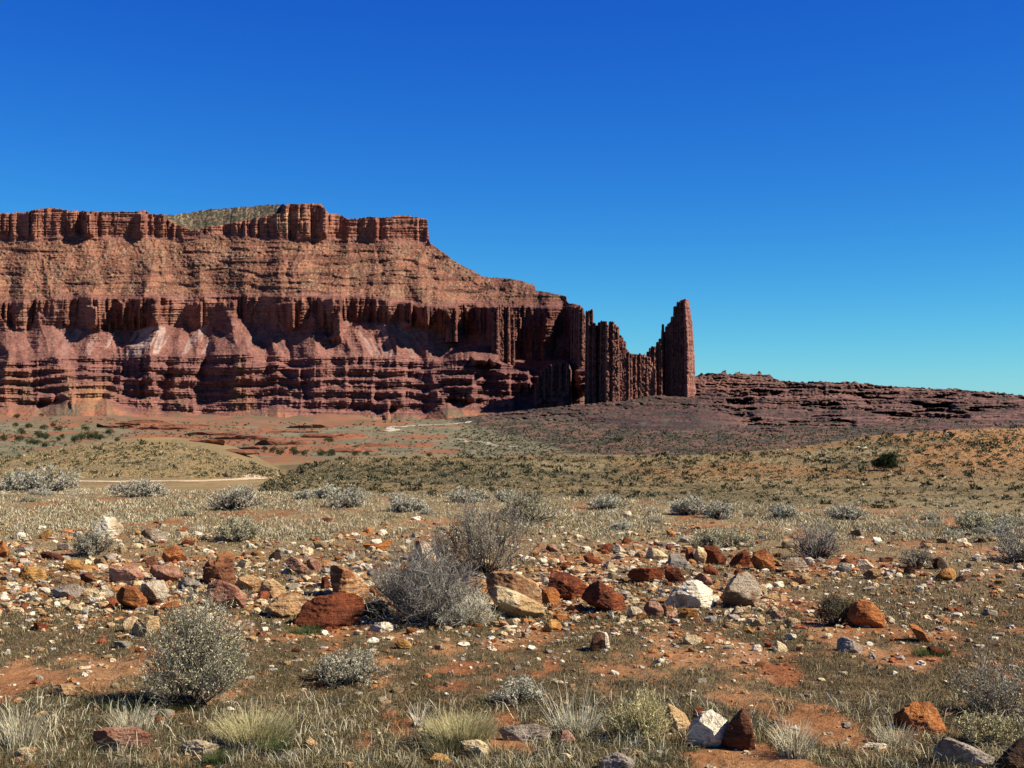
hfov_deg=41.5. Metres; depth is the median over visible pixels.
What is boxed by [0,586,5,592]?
loose stone
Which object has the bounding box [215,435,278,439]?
rock ledge
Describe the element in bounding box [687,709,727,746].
boulder
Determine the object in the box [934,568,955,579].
boulder
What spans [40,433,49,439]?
juniper
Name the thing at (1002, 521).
sagebrush
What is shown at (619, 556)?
loose stone
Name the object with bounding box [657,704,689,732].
boulder
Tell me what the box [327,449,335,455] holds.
juniper
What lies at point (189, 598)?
stone
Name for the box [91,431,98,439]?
juniper
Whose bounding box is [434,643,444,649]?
stone
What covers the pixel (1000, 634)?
loose stone
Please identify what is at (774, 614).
boulder
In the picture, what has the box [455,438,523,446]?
valley track
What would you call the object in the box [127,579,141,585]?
stone
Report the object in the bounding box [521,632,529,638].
stone
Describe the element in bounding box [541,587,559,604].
boulder
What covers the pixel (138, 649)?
stone
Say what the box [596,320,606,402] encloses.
rock fin
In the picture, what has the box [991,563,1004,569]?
stone
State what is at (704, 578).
stone
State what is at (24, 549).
flat rock
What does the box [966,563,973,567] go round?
stone
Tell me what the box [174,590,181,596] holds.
stone
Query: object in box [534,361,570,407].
rock buttress
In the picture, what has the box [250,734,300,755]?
grass clump
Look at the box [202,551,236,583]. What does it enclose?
boulder
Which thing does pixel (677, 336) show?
rock tower
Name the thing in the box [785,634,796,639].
stone
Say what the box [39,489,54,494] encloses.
sagebrush
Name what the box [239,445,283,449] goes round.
rock ledge
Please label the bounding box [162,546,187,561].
boulder
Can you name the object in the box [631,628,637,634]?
stone
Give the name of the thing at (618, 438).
juniper
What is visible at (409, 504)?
sagebrush
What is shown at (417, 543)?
boulder
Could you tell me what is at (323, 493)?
sagebrush
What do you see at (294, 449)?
juniper
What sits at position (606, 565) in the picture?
stone
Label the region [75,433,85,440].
juniper
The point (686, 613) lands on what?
boulder
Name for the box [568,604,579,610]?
stone
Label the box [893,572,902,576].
stone
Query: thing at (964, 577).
loose stone
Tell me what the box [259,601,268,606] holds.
stone
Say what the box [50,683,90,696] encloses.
flat rock
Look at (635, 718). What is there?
yellow bush
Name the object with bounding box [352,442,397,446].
rock ledge
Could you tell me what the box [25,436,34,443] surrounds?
juniper
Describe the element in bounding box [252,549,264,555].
loose stone
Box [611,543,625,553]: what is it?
stone
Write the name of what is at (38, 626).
stone
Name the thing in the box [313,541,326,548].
loose stone
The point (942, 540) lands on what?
loose stone
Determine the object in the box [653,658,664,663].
stone
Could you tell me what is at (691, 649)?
loose stone
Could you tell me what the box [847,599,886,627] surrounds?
boulder
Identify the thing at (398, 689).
loose stone
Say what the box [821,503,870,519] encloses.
sagebrush
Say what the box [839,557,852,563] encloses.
stone
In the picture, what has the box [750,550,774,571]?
boulder
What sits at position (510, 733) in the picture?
flat rock
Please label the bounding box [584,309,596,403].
rock pinnacle
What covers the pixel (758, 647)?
stone
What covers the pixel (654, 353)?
rock fin
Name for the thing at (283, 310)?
mesa
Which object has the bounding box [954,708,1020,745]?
sagebrush
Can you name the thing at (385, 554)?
loose stone
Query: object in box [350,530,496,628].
dead bush
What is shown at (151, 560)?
boulder
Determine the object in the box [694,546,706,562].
boulder
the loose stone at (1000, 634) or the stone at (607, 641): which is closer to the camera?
the stone at (607, 641)
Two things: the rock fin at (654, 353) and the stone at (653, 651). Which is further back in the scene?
the rock fin at (654, 353)
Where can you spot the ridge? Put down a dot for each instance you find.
(721, 399)
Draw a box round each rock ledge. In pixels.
[96,423,135,427]
[115,420,170,424]
[136,426,197,429]
[161,424,210,425]
[184,432,242,435]
[189,439,224,445]
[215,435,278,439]
[226,449,257,454]
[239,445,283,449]
[255,440,312,444]
[270,429,319,432]
[286,424,338,427]
[301,432,367,437]
[326,447,377,451]
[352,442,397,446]
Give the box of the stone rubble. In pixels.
[0,530,1022,710]
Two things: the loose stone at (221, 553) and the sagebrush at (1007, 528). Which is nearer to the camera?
the loose stone at (221, 553)
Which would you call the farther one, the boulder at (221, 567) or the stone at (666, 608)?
the boulder at (221, 567)
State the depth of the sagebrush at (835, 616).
13.79 m
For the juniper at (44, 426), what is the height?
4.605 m
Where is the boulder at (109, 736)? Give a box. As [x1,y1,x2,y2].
[92,726,153,750]
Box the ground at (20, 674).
[0,414,1023,767]
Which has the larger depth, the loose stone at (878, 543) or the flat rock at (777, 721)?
the loose stone at (878, 543)
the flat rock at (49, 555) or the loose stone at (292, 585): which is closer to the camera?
the loose stone at (292, 585)
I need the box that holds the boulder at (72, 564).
[61,559,92,571]
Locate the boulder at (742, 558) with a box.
[728,549,750,566]
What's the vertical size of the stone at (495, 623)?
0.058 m
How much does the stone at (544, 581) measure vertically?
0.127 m
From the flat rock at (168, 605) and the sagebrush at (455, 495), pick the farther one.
the sagebrush at (455, 495)
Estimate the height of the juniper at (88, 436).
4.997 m
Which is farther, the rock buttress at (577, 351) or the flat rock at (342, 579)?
the rock buttress at (577, 351)
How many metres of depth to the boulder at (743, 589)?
15.01 m
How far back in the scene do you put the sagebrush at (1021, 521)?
25.11 m
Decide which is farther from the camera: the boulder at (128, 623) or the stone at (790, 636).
the boulder at (128, 623)
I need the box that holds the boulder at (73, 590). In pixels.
[53,584,82,598]
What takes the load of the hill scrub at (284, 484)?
on the ground at (20, 674)
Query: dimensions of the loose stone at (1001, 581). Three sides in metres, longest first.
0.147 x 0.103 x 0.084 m
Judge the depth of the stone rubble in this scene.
16.46 m
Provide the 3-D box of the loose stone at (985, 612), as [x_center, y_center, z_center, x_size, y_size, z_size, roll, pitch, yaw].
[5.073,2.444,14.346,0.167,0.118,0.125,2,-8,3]
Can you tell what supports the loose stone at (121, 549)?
on the ground at (20, 674)
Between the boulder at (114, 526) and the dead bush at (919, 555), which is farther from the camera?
the boulder at (114, 526)
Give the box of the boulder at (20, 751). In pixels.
[14,747,36,758]
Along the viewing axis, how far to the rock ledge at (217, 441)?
120.60 m
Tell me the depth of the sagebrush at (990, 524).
24.38 m
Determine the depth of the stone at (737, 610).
14.29 m
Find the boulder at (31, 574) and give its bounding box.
[18,566,46,581]
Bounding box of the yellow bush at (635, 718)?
[605,685,672,739]
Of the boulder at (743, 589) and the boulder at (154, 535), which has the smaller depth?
the boulder at (743, 589)
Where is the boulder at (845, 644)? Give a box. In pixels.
[837,636,862,652]
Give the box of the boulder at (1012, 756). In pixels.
[995,737,1023,767]
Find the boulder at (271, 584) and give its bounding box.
[260,578,286,593]
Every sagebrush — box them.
[0,467,36,490]
[10,461,80,492]
[20,494,37,501]
[28,486,50,494]
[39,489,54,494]
[68,525,116,556]
[106,478,167,496]
[121,570,262,709]
[153,486,170,493]
[178,509,197,515]
[206,484,268,509]
[206,514,262,542]
[293,488,314,498]
[304,643,396,687]
[309,483,338,498]
[328,484,368,507]
[386,493,428,512]
[388,492,402,500]
[419,487,547,576]
[419,507,436,513]
[423,580,501,629]
[445,486,490,502]
[488,671,545,705]
[494,488,517,501]
[496,484,561,522]
[587,493,628,509]
[609,520,631,529]
[645,516,664,522]
[669,492,705,514]
[688,524,760,548]
[700,499,736,519]
[742,509,755,516]
[767,502,799,518]
[804,592,851,625]
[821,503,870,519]
[921,512,938,518]
[923,520,934,525]
[929,519,942,524]
[943,529,955,535]
[954,508,995,528]
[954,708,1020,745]
[972,526,990,533]
[979,523,995,529]
[988,532,1001,537]
[991,516,1014,525]
[991,520,1016,534]
[1015,519,1023,525]
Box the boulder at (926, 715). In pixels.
[894,701,947,734]
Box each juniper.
[0,434,7,440]
[14,435,25,441]
[16,427,25,433]
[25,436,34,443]
[32,439,42,444]
[35,430,42,437]
[39,424,48,428]
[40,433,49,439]
[70,435,79,441]
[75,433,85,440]
[84,430,92,439]
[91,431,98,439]
[105,427,115,433]
[275,447,284,454]
[289,446,298,454]
[316,449,325,455]
[323,437,333,441]
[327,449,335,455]
[612,435,623,441]
[870,453,897,469]
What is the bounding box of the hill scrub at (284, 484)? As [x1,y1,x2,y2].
[0,424,1023,512]
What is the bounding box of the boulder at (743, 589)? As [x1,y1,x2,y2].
[721,572,760,606]
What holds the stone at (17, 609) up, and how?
on the ground at (20, 674)
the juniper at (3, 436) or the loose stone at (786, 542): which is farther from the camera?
the juniper at (3, 436)
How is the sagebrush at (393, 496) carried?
on the ground at (20, 674)
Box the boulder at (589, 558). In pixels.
[583,553,601,564]
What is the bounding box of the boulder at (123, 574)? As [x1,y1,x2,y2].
[109,566,143,583]
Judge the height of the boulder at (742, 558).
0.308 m
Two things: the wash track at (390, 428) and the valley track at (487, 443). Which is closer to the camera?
the valley track at (487, 443)
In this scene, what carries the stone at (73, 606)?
on the gravel
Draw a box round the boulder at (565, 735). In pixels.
[559,729,574,745]
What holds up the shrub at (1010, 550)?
on the ground at (20, 674)
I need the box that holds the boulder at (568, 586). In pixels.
[547,572,587,600]
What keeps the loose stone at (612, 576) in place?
on the ground at (20, 674)
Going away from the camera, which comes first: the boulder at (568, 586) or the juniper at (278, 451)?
the boulder at (568, 586)
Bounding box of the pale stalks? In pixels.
[532,676,609,735]
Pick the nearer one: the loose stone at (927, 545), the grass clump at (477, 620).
the grass clump at (477, 620)
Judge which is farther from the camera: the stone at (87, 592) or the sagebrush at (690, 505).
the sagebrush at (690, 505)
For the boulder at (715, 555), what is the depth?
19.19 m
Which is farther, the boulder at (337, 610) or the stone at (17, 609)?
the stone at (17, 609)
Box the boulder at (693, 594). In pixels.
[665,580,713,607]
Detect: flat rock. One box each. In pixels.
[15,546,33,552]
[41,551,62,559]
[49,576,84,586]
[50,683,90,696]
[116,586,146,608]
[149,564,183,581]
[158,600,184,611]
[178,577,201,588]
[330,565,368,597]
[498,724,552,741]
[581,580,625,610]
[627,567,663,582]
[668,554,694,569]
[683,635,701,644]
[703,564,719,574]
[768,719,787,727]
[790,574,810,583]
[855,559,874,569]
[862,742,887,749]
[908,623,931,642]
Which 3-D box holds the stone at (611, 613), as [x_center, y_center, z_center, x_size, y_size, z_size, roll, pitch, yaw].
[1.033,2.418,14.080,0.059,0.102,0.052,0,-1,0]
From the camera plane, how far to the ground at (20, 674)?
19.09 m
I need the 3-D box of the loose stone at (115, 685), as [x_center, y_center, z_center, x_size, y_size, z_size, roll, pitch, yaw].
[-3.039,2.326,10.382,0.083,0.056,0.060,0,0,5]
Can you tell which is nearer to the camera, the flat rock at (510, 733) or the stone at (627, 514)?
the flat rock at (510, 733)
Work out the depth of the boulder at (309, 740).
8.77 m
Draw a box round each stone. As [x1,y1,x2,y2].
[0,574,11,579]
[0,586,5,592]
[1,602,11,607]
[6,607,23,612]
[7,557,16,562]
[19,558,27,564]
[25,591,37,596]
[33,622,46,630]
[36,583,49,587]
[38,529,51,538]
[39,601,50,605]
[51,571,65,577]
[57,543,70,549]
[59,529,67,533]
[68,603,79,610]
[80,572,93,583]
[82,606,88,614]
[83,588,93,596]
[89,597,100,604]
[96,563,107,568]
[99,554,115,561]
[100,585,107,591]
[102,602,117,609]
[103,590,113,596]
[111,683,121,688]
[114,641,132,647]
[115,546,126,552]
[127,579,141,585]
[130,543,142,548]
[135,647,143,651]
[154,609,163,615]
[158,709,174,716]
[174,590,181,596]
[179,539,193,545]
[186,594,197,601]
[197,533,208,539]
[217,551,236,557]
[236,559,250,567]
[240,626,251,630]
[242,551,251,555]
[244,605,252,610]
[246,635,257,641]
[247,675,254,679]
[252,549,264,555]
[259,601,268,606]
[269,552,281,560]
[269,590,280,598]
[277,547,284,551]
[285,583,298,588]
[290,648,299,651]
[308,577,319,582]
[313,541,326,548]
[321,576,329,587]
[326,562,337,567]
[336,761,353,767]
[366,569,379,575]
[369,587,380,595]
[376,697,390,704]
[380,552,389,556]
[391,687,404,692]
[395,639,411,648]
[406,628,416,633]
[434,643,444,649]
[461,633,470,636]
[467,570,483,577]
[472,623,482,626]
[489,621,498,625]
[505,629,515,634]
[519,550,527,555]
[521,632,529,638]
[522,558,535,564]
[537,558,547,563]
[540,578,548,585]
[546,544,559,551]
[548,558,556,567]
[553,613,567,620]
[560,562,572,569]
[560,753,573,759]
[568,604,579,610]
[569,566,586,574]
[585,576,597,582]
[589,613,597,618]
[603,562,614,569]
[604,632,609,649]
[607,572,619,579]
[608,611,613,618]
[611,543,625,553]
[614,555,625,558]
[617,615,625,622]
[622,537,631,543]
[623,511,631,517]
[624,596,639,602]
[625,550,634,555]
[626,606,641,616]
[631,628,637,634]
[631,750,643,756]
[632,543,642,546]
[638,619,651,624]
[648,649,657,652]
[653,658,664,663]
[655,597,666,603]
[657,541,664,546]
[663,605,673,611]
[671,618,679,622]
[679,535,690,542]
[688,647,698,651]
[694,573,712,584]
[697,678,706,682]
[722,622,738,628]
[723,572,732,577]
[723,645,731,648]
[730,606,743,614]
[733,569,743,574]
[742,626,752,633]
[746,618,754,623]
[752,644,762,651]
[753,617,765,626]
[755,662,764,666]
[759,585,767,591]
[771,641,786,651]
[781,538,798,547]
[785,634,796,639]
[796,644,803,650]
[804,557,814,564]
[816,573,825,576]
[822,633,832,638]
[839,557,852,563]
[851,530,863,536]
[873,541,884,545]
[879,555,893,561]
[886,616,894,621]
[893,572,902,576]
[903,565,914,574]
[920,543,931,548]
[926,646,946,655]
[932,615,943,617]
[936,538,947,543]
[955,573,970,581]
[957,538,966,542]
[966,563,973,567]
[967,662,977,667]
[971,555,984,560]
[978,538,986,542]
[981,608,997,615]
[989,537,997,541]
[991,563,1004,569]
[993,632,1004,635]
[994,579,1005,583]
[1013,563,1023,569]
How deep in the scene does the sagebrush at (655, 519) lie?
26.45 m
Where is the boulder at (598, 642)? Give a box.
[590,632,605,650]
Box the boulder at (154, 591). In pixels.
[140,580,167,603]
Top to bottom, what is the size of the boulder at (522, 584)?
0.548 m
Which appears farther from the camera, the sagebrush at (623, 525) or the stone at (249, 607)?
the sagebrush at (623, 525)
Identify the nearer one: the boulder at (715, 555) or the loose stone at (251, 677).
the loose stone at (251, 677)
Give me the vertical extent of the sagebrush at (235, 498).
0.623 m
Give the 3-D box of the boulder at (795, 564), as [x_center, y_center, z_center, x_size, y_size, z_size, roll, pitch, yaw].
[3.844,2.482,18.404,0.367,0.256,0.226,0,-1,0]
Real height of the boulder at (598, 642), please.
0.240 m
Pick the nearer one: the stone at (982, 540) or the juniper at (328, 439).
the stone at (982, 540)
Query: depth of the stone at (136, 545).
21.57 m
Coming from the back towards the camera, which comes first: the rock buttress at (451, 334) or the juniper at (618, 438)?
the rock buttress at (451, 334)
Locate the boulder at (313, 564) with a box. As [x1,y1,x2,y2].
[306,558,321,569]
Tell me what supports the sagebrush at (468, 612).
on the ground at (20, 674)
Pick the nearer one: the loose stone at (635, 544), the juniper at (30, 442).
the loose stone at (635, 544)
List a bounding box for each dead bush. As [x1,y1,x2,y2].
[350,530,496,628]
[786,518,847,558]
[894,541,932,568]
[942,633,1023,716]
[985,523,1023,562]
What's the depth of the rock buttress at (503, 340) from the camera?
2551.04 m
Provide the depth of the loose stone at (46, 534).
23.21 m
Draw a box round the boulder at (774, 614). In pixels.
[770,610,784,619]
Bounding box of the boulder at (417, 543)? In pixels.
[414,540,435,560]
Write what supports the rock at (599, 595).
on the ground at (20, 674)
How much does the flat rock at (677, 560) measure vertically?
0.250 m
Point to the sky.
(832, 190)
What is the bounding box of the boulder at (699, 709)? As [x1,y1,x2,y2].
[693,706,702,717]
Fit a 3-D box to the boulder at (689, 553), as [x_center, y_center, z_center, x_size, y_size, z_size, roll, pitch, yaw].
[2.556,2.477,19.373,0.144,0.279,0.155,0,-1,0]
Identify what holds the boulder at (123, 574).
on the ground at (20, 674)
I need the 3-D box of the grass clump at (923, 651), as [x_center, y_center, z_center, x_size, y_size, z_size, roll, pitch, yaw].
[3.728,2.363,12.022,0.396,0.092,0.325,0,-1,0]
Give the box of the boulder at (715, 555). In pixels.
[703,546,726,564]
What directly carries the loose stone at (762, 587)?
on the ground at (20, 674)
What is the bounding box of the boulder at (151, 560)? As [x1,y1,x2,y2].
[145,556,157,565]
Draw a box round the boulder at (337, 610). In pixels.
[294,592,364,628]
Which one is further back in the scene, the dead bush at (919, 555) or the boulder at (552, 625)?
the dead bush at (919, 555)
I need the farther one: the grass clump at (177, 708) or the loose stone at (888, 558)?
the loose stone at (888, 558)
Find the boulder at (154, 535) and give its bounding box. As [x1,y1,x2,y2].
[141,528,168,541]
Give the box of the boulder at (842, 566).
[835,562,851,572]
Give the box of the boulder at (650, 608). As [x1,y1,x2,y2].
[643,601,663,615]
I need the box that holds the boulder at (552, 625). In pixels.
[542,619,562,631]
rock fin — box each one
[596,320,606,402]
[605,321,629,402]
[630,353,655,398]
[646,337,662,394]
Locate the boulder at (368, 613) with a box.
[362,600,389,618]
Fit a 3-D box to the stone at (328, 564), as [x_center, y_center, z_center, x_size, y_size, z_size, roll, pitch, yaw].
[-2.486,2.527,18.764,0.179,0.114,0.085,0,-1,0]
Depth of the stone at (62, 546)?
21.47 m
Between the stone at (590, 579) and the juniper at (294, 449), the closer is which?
the stone at (590, 579)
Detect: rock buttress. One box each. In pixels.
[445,308,457,341]
[491,305,514,365]
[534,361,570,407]
[570,305,584,369]
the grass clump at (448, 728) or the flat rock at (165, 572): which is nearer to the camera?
the grass clump at (448, 728)
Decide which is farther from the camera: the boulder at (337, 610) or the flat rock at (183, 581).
the flat rock at (183, 581)
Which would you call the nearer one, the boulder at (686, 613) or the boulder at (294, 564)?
the boulder at (686, 613)
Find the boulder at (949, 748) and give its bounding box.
[932,737,996,767]
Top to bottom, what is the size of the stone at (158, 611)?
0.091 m
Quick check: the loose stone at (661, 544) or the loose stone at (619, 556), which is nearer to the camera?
the loose stone at (619, 556)
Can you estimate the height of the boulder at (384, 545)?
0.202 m
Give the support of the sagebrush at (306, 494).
on the ground at (20, 674)
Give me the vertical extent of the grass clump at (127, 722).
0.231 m
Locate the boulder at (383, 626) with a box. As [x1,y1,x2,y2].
[370,622,393,631]
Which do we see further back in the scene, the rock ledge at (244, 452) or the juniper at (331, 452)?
the juniper at (331, 452)
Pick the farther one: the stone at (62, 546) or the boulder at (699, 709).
the stone at (62, 546)
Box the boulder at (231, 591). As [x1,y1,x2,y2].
[205,580,246,608]
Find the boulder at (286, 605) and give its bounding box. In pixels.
[265,592,306,617]
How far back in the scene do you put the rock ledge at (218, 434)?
761.86 m
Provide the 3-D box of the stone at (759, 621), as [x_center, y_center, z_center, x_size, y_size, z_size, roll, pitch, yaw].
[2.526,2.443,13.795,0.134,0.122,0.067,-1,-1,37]
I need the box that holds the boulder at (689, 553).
[685,547,694,559]
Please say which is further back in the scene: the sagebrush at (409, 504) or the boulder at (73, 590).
the sagebrush at (409, 504)
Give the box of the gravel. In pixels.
[0,516,1023,767]
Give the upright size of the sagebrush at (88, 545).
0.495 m
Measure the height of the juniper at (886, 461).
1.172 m
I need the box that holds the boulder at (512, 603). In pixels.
[491,586,544,617]
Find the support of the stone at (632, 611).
on the ground at (20, 674)
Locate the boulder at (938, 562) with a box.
[931,557,946,568]
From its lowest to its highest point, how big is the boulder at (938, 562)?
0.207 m
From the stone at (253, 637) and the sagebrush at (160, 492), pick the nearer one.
the stone at (253, 637)
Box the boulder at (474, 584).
[465,577,486,590]
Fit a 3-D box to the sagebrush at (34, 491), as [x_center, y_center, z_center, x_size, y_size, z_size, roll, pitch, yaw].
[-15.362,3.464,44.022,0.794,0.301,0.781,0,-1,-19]
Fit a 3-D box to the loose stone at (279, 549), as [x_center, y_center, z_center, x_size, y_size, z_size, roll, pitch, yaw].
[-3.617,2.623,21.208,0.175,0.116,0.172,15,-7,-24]
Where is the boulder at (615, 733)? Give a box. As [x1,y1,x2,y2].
[605,727,626,738]
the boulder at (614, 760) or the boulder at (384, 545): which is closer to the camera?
the boulder at (614, 760)
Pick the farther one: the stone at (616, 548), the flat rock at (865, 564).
the stone at (616, 548)
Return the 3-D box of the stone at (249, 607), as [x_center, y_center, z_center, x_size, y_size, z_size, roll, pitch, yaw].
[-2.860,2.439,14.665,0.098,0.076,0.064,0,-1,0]
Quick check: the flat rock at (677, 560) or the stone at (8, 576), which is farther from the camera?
the flat rock at (677, 560)
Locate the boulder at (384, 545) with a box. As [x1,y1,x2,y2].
[363,540,391,550]
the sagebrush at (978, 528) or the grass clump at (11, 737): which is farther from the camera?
the sagebrush at (978, 528)
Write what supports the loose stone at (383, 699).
on the ground at (20, 674)
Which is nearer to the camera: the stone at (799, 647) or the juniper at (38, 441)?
the stone at (799, 647)
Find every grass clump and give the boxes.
[0,696,58,747]
[98,695,157,729]
[101,692,199,714]
[198,700,300,750]
[201,746,232,765]
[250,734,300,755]
[287,624,323,635]
[405,701,429,726]
[414,703,508,747]
[417,728,474,757]
[461,609,491,625]
[482,605,503,619]
[543,706,609,735]
[763,716,829,758]
[871,716,921,748]
[909,645,952,656]
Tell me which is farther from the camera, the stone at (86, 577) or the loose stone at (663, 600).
the stone at (86, 577)
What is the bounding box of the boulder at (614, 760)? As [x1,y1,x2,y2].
[600,752,635,767]
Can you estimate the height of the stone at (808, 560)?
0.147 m
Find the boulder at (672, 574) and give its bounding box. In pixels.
[664,567,685,582]
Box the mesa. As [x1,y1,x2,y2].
[0,203,584,419]
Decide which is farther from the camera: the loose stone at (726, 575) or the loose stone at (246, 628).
the loose stone at (726, 575)
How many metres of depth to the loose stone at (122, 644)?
12.30 m
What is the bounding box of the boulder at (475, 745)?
[460,739,488,757]
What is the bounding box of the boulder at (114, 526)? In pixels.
[90,516,123,539]
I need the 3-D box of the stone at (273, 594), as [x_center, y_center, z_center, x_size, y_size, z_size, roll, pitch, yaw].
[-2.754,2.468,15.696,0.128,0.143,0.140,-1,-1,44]
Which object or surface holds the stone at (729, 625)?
on the ground at (20, 674)
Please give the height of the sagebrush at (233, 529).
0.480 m
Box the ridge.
[451,370,1023,441]
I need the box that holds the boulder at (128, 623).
[123,616,138,631]
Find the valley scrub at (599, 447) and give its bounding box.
[0,417,1023,455]
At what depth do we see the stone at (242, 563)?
18.64 m
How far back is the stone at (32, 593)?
15.68 m
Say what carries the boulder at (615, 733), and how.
on the ground at (20, 674)
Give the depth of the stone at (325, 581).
16.46 m
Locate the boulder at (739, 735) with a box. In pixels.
[720,708,754,750]
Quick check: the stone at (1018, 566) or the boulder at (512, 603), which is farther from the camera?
the stone at (1018, 566)
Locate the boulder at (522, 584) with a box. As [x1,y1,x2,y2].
[486,571,541,603]
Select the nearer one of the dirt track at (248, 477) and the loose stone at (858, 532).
the loose stone at (858, 532)
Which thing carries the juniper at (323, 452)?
on the ground at (20, 674)
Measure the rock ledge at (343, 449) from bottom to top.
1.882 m
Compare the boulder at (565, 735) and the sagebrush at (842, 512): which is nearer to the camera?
the boulder at (565, 735)
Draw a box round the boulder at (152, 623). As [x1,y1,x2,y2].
[131,615,159,636]
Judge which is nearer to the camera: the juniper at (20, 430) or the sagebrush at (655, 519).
the sagebrush at (655, 519)
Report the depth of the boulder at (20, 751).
8.36 m
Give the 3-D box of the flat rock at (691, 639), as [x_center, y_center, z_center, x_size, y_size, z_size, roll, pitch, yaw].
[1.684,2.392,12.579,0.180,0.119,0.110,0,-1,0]
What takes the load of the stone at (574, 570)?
on the ground at (20, 674)
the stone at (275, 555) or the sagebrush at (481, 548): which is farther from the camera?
the stone at (275, 555)
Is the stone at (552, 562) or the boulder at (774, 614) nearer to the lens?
the boulder at (774, 614)
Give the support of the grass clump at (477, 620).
on the ground at (20, 674)
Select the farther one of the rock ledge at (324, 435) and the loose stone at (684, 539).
the rock ledge at (324, 435)
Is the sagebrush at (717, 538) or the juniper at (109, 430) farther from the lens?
the juniper at (109, 430)
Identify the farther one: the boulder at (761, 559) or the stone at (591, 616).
the boulder at (761, 559)
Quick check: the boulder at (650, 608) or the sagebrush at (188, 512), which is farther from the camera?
the sagebrush at (188, 512)
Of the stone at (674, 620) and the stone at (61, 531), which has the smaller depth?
the stone at (674, 620)
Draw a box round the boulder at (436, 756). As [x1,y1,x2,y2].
[430,753,450,763]
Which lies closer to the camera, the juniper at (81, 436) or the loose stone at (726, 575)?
the loose stone at (726, 575)
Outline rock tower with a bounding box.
[661,299,695,396]
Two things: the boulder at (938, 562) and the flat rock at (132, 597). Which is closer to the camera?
the flat rock at (132, 597)
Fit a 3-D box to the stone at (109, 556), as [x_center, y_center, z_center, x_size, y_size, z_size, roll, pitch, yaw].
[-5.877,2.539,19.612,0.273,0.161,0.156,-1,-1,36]
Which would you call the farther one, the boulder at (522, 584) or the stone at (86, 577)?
the stone at (86, 577)
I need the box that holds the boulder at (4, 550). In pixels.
[0,540,9,557]
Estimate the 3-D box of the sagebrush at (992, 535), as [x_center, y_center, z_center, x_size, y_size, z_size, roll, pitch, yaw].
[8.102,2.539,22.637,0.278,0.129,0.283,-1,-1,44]
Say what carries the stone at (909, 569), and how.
on the ground at (20, 674)
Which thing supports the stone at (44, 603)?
on the ground at (20, 674)
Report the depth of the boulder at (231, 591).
14.81 m
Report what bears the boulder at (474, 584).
on the ground at (20, 674)
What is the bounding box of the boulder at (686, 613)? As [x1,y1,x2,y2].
[677,608,697,618]
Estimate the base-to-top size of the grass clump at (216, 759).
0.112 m
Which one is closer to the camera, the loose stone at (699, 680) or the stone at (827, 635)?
the loose stone at (699, 680)
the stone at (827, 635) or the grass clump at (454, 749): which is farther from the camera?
the stone at (827, 635)
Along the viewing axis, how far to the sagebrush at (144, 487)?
37.39 m
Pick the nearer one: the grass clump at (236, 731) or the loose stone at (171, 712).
the grass clump at (236, 731)
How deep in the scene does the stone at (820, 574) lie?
17.75 m
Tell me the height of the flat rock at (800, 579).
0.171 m
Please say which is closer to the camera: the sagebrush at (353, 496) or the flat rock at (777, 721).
the flat rock at (777, 721)
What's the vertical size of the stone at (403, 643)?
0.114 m
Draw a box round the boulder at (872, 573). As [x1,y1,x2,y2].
[863,569,882,578]
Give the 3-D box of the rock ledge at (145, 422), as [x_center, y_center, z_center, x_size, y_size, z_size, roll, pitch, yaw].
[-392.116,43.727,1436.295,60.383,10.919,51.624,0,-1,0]
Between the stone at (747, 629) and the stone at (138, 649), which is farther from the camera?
the stone at (747, 629)
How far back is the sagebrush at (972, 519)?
24.58 m
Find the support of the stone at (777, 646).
on the ground at (20, 674)
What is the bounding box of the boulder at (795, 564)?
[781,557,807,571]
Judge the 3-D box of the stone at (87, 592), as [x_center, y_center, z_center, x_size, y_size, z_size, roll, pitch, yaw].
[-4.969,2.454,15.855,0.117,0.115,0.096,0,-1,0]
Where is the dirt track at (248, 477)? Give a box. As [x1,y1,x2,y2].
[68,474,270,481]
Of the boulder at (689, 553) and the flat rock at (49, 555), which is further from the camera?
the flat rock at (49, 555)
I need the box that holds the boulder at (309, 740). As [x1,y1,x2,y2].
[304,738,317,747]
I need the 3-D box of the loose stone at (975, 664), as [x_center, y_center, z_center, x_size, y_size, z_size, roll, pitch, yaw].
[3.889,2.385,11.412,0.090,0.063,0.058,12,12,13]
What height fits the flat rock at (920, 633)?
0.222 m
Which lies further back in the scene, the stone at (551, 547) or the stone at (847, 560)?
the stone at (551, 547)
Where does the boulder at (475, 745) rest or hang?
on the ground at (20, 674)
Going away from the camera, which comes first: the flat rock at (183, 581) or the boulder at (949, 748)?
the boulder at (949, 748)
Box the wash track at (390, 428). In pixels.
[385,421,471,431]
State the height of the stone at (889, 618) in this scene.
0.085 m
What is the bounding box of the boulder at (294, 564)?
[284,556,310,573]
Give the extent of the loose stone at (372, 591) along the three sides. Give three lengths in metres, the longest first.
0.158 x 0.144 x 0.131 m
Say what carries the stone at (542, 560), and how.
on the gravel
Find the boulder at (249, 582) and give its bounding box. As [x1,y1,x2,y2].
[235,575,261,590]
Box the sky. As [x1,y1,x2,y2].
[0,0,1023,395]
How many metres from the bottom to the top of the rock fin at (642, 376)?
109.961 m
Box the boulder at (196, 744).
[180,739,219,754]
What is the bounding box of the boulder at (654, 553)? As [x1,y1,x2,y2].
[645,547,667,559]
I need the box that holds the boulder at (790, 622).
[784,617,800,627]

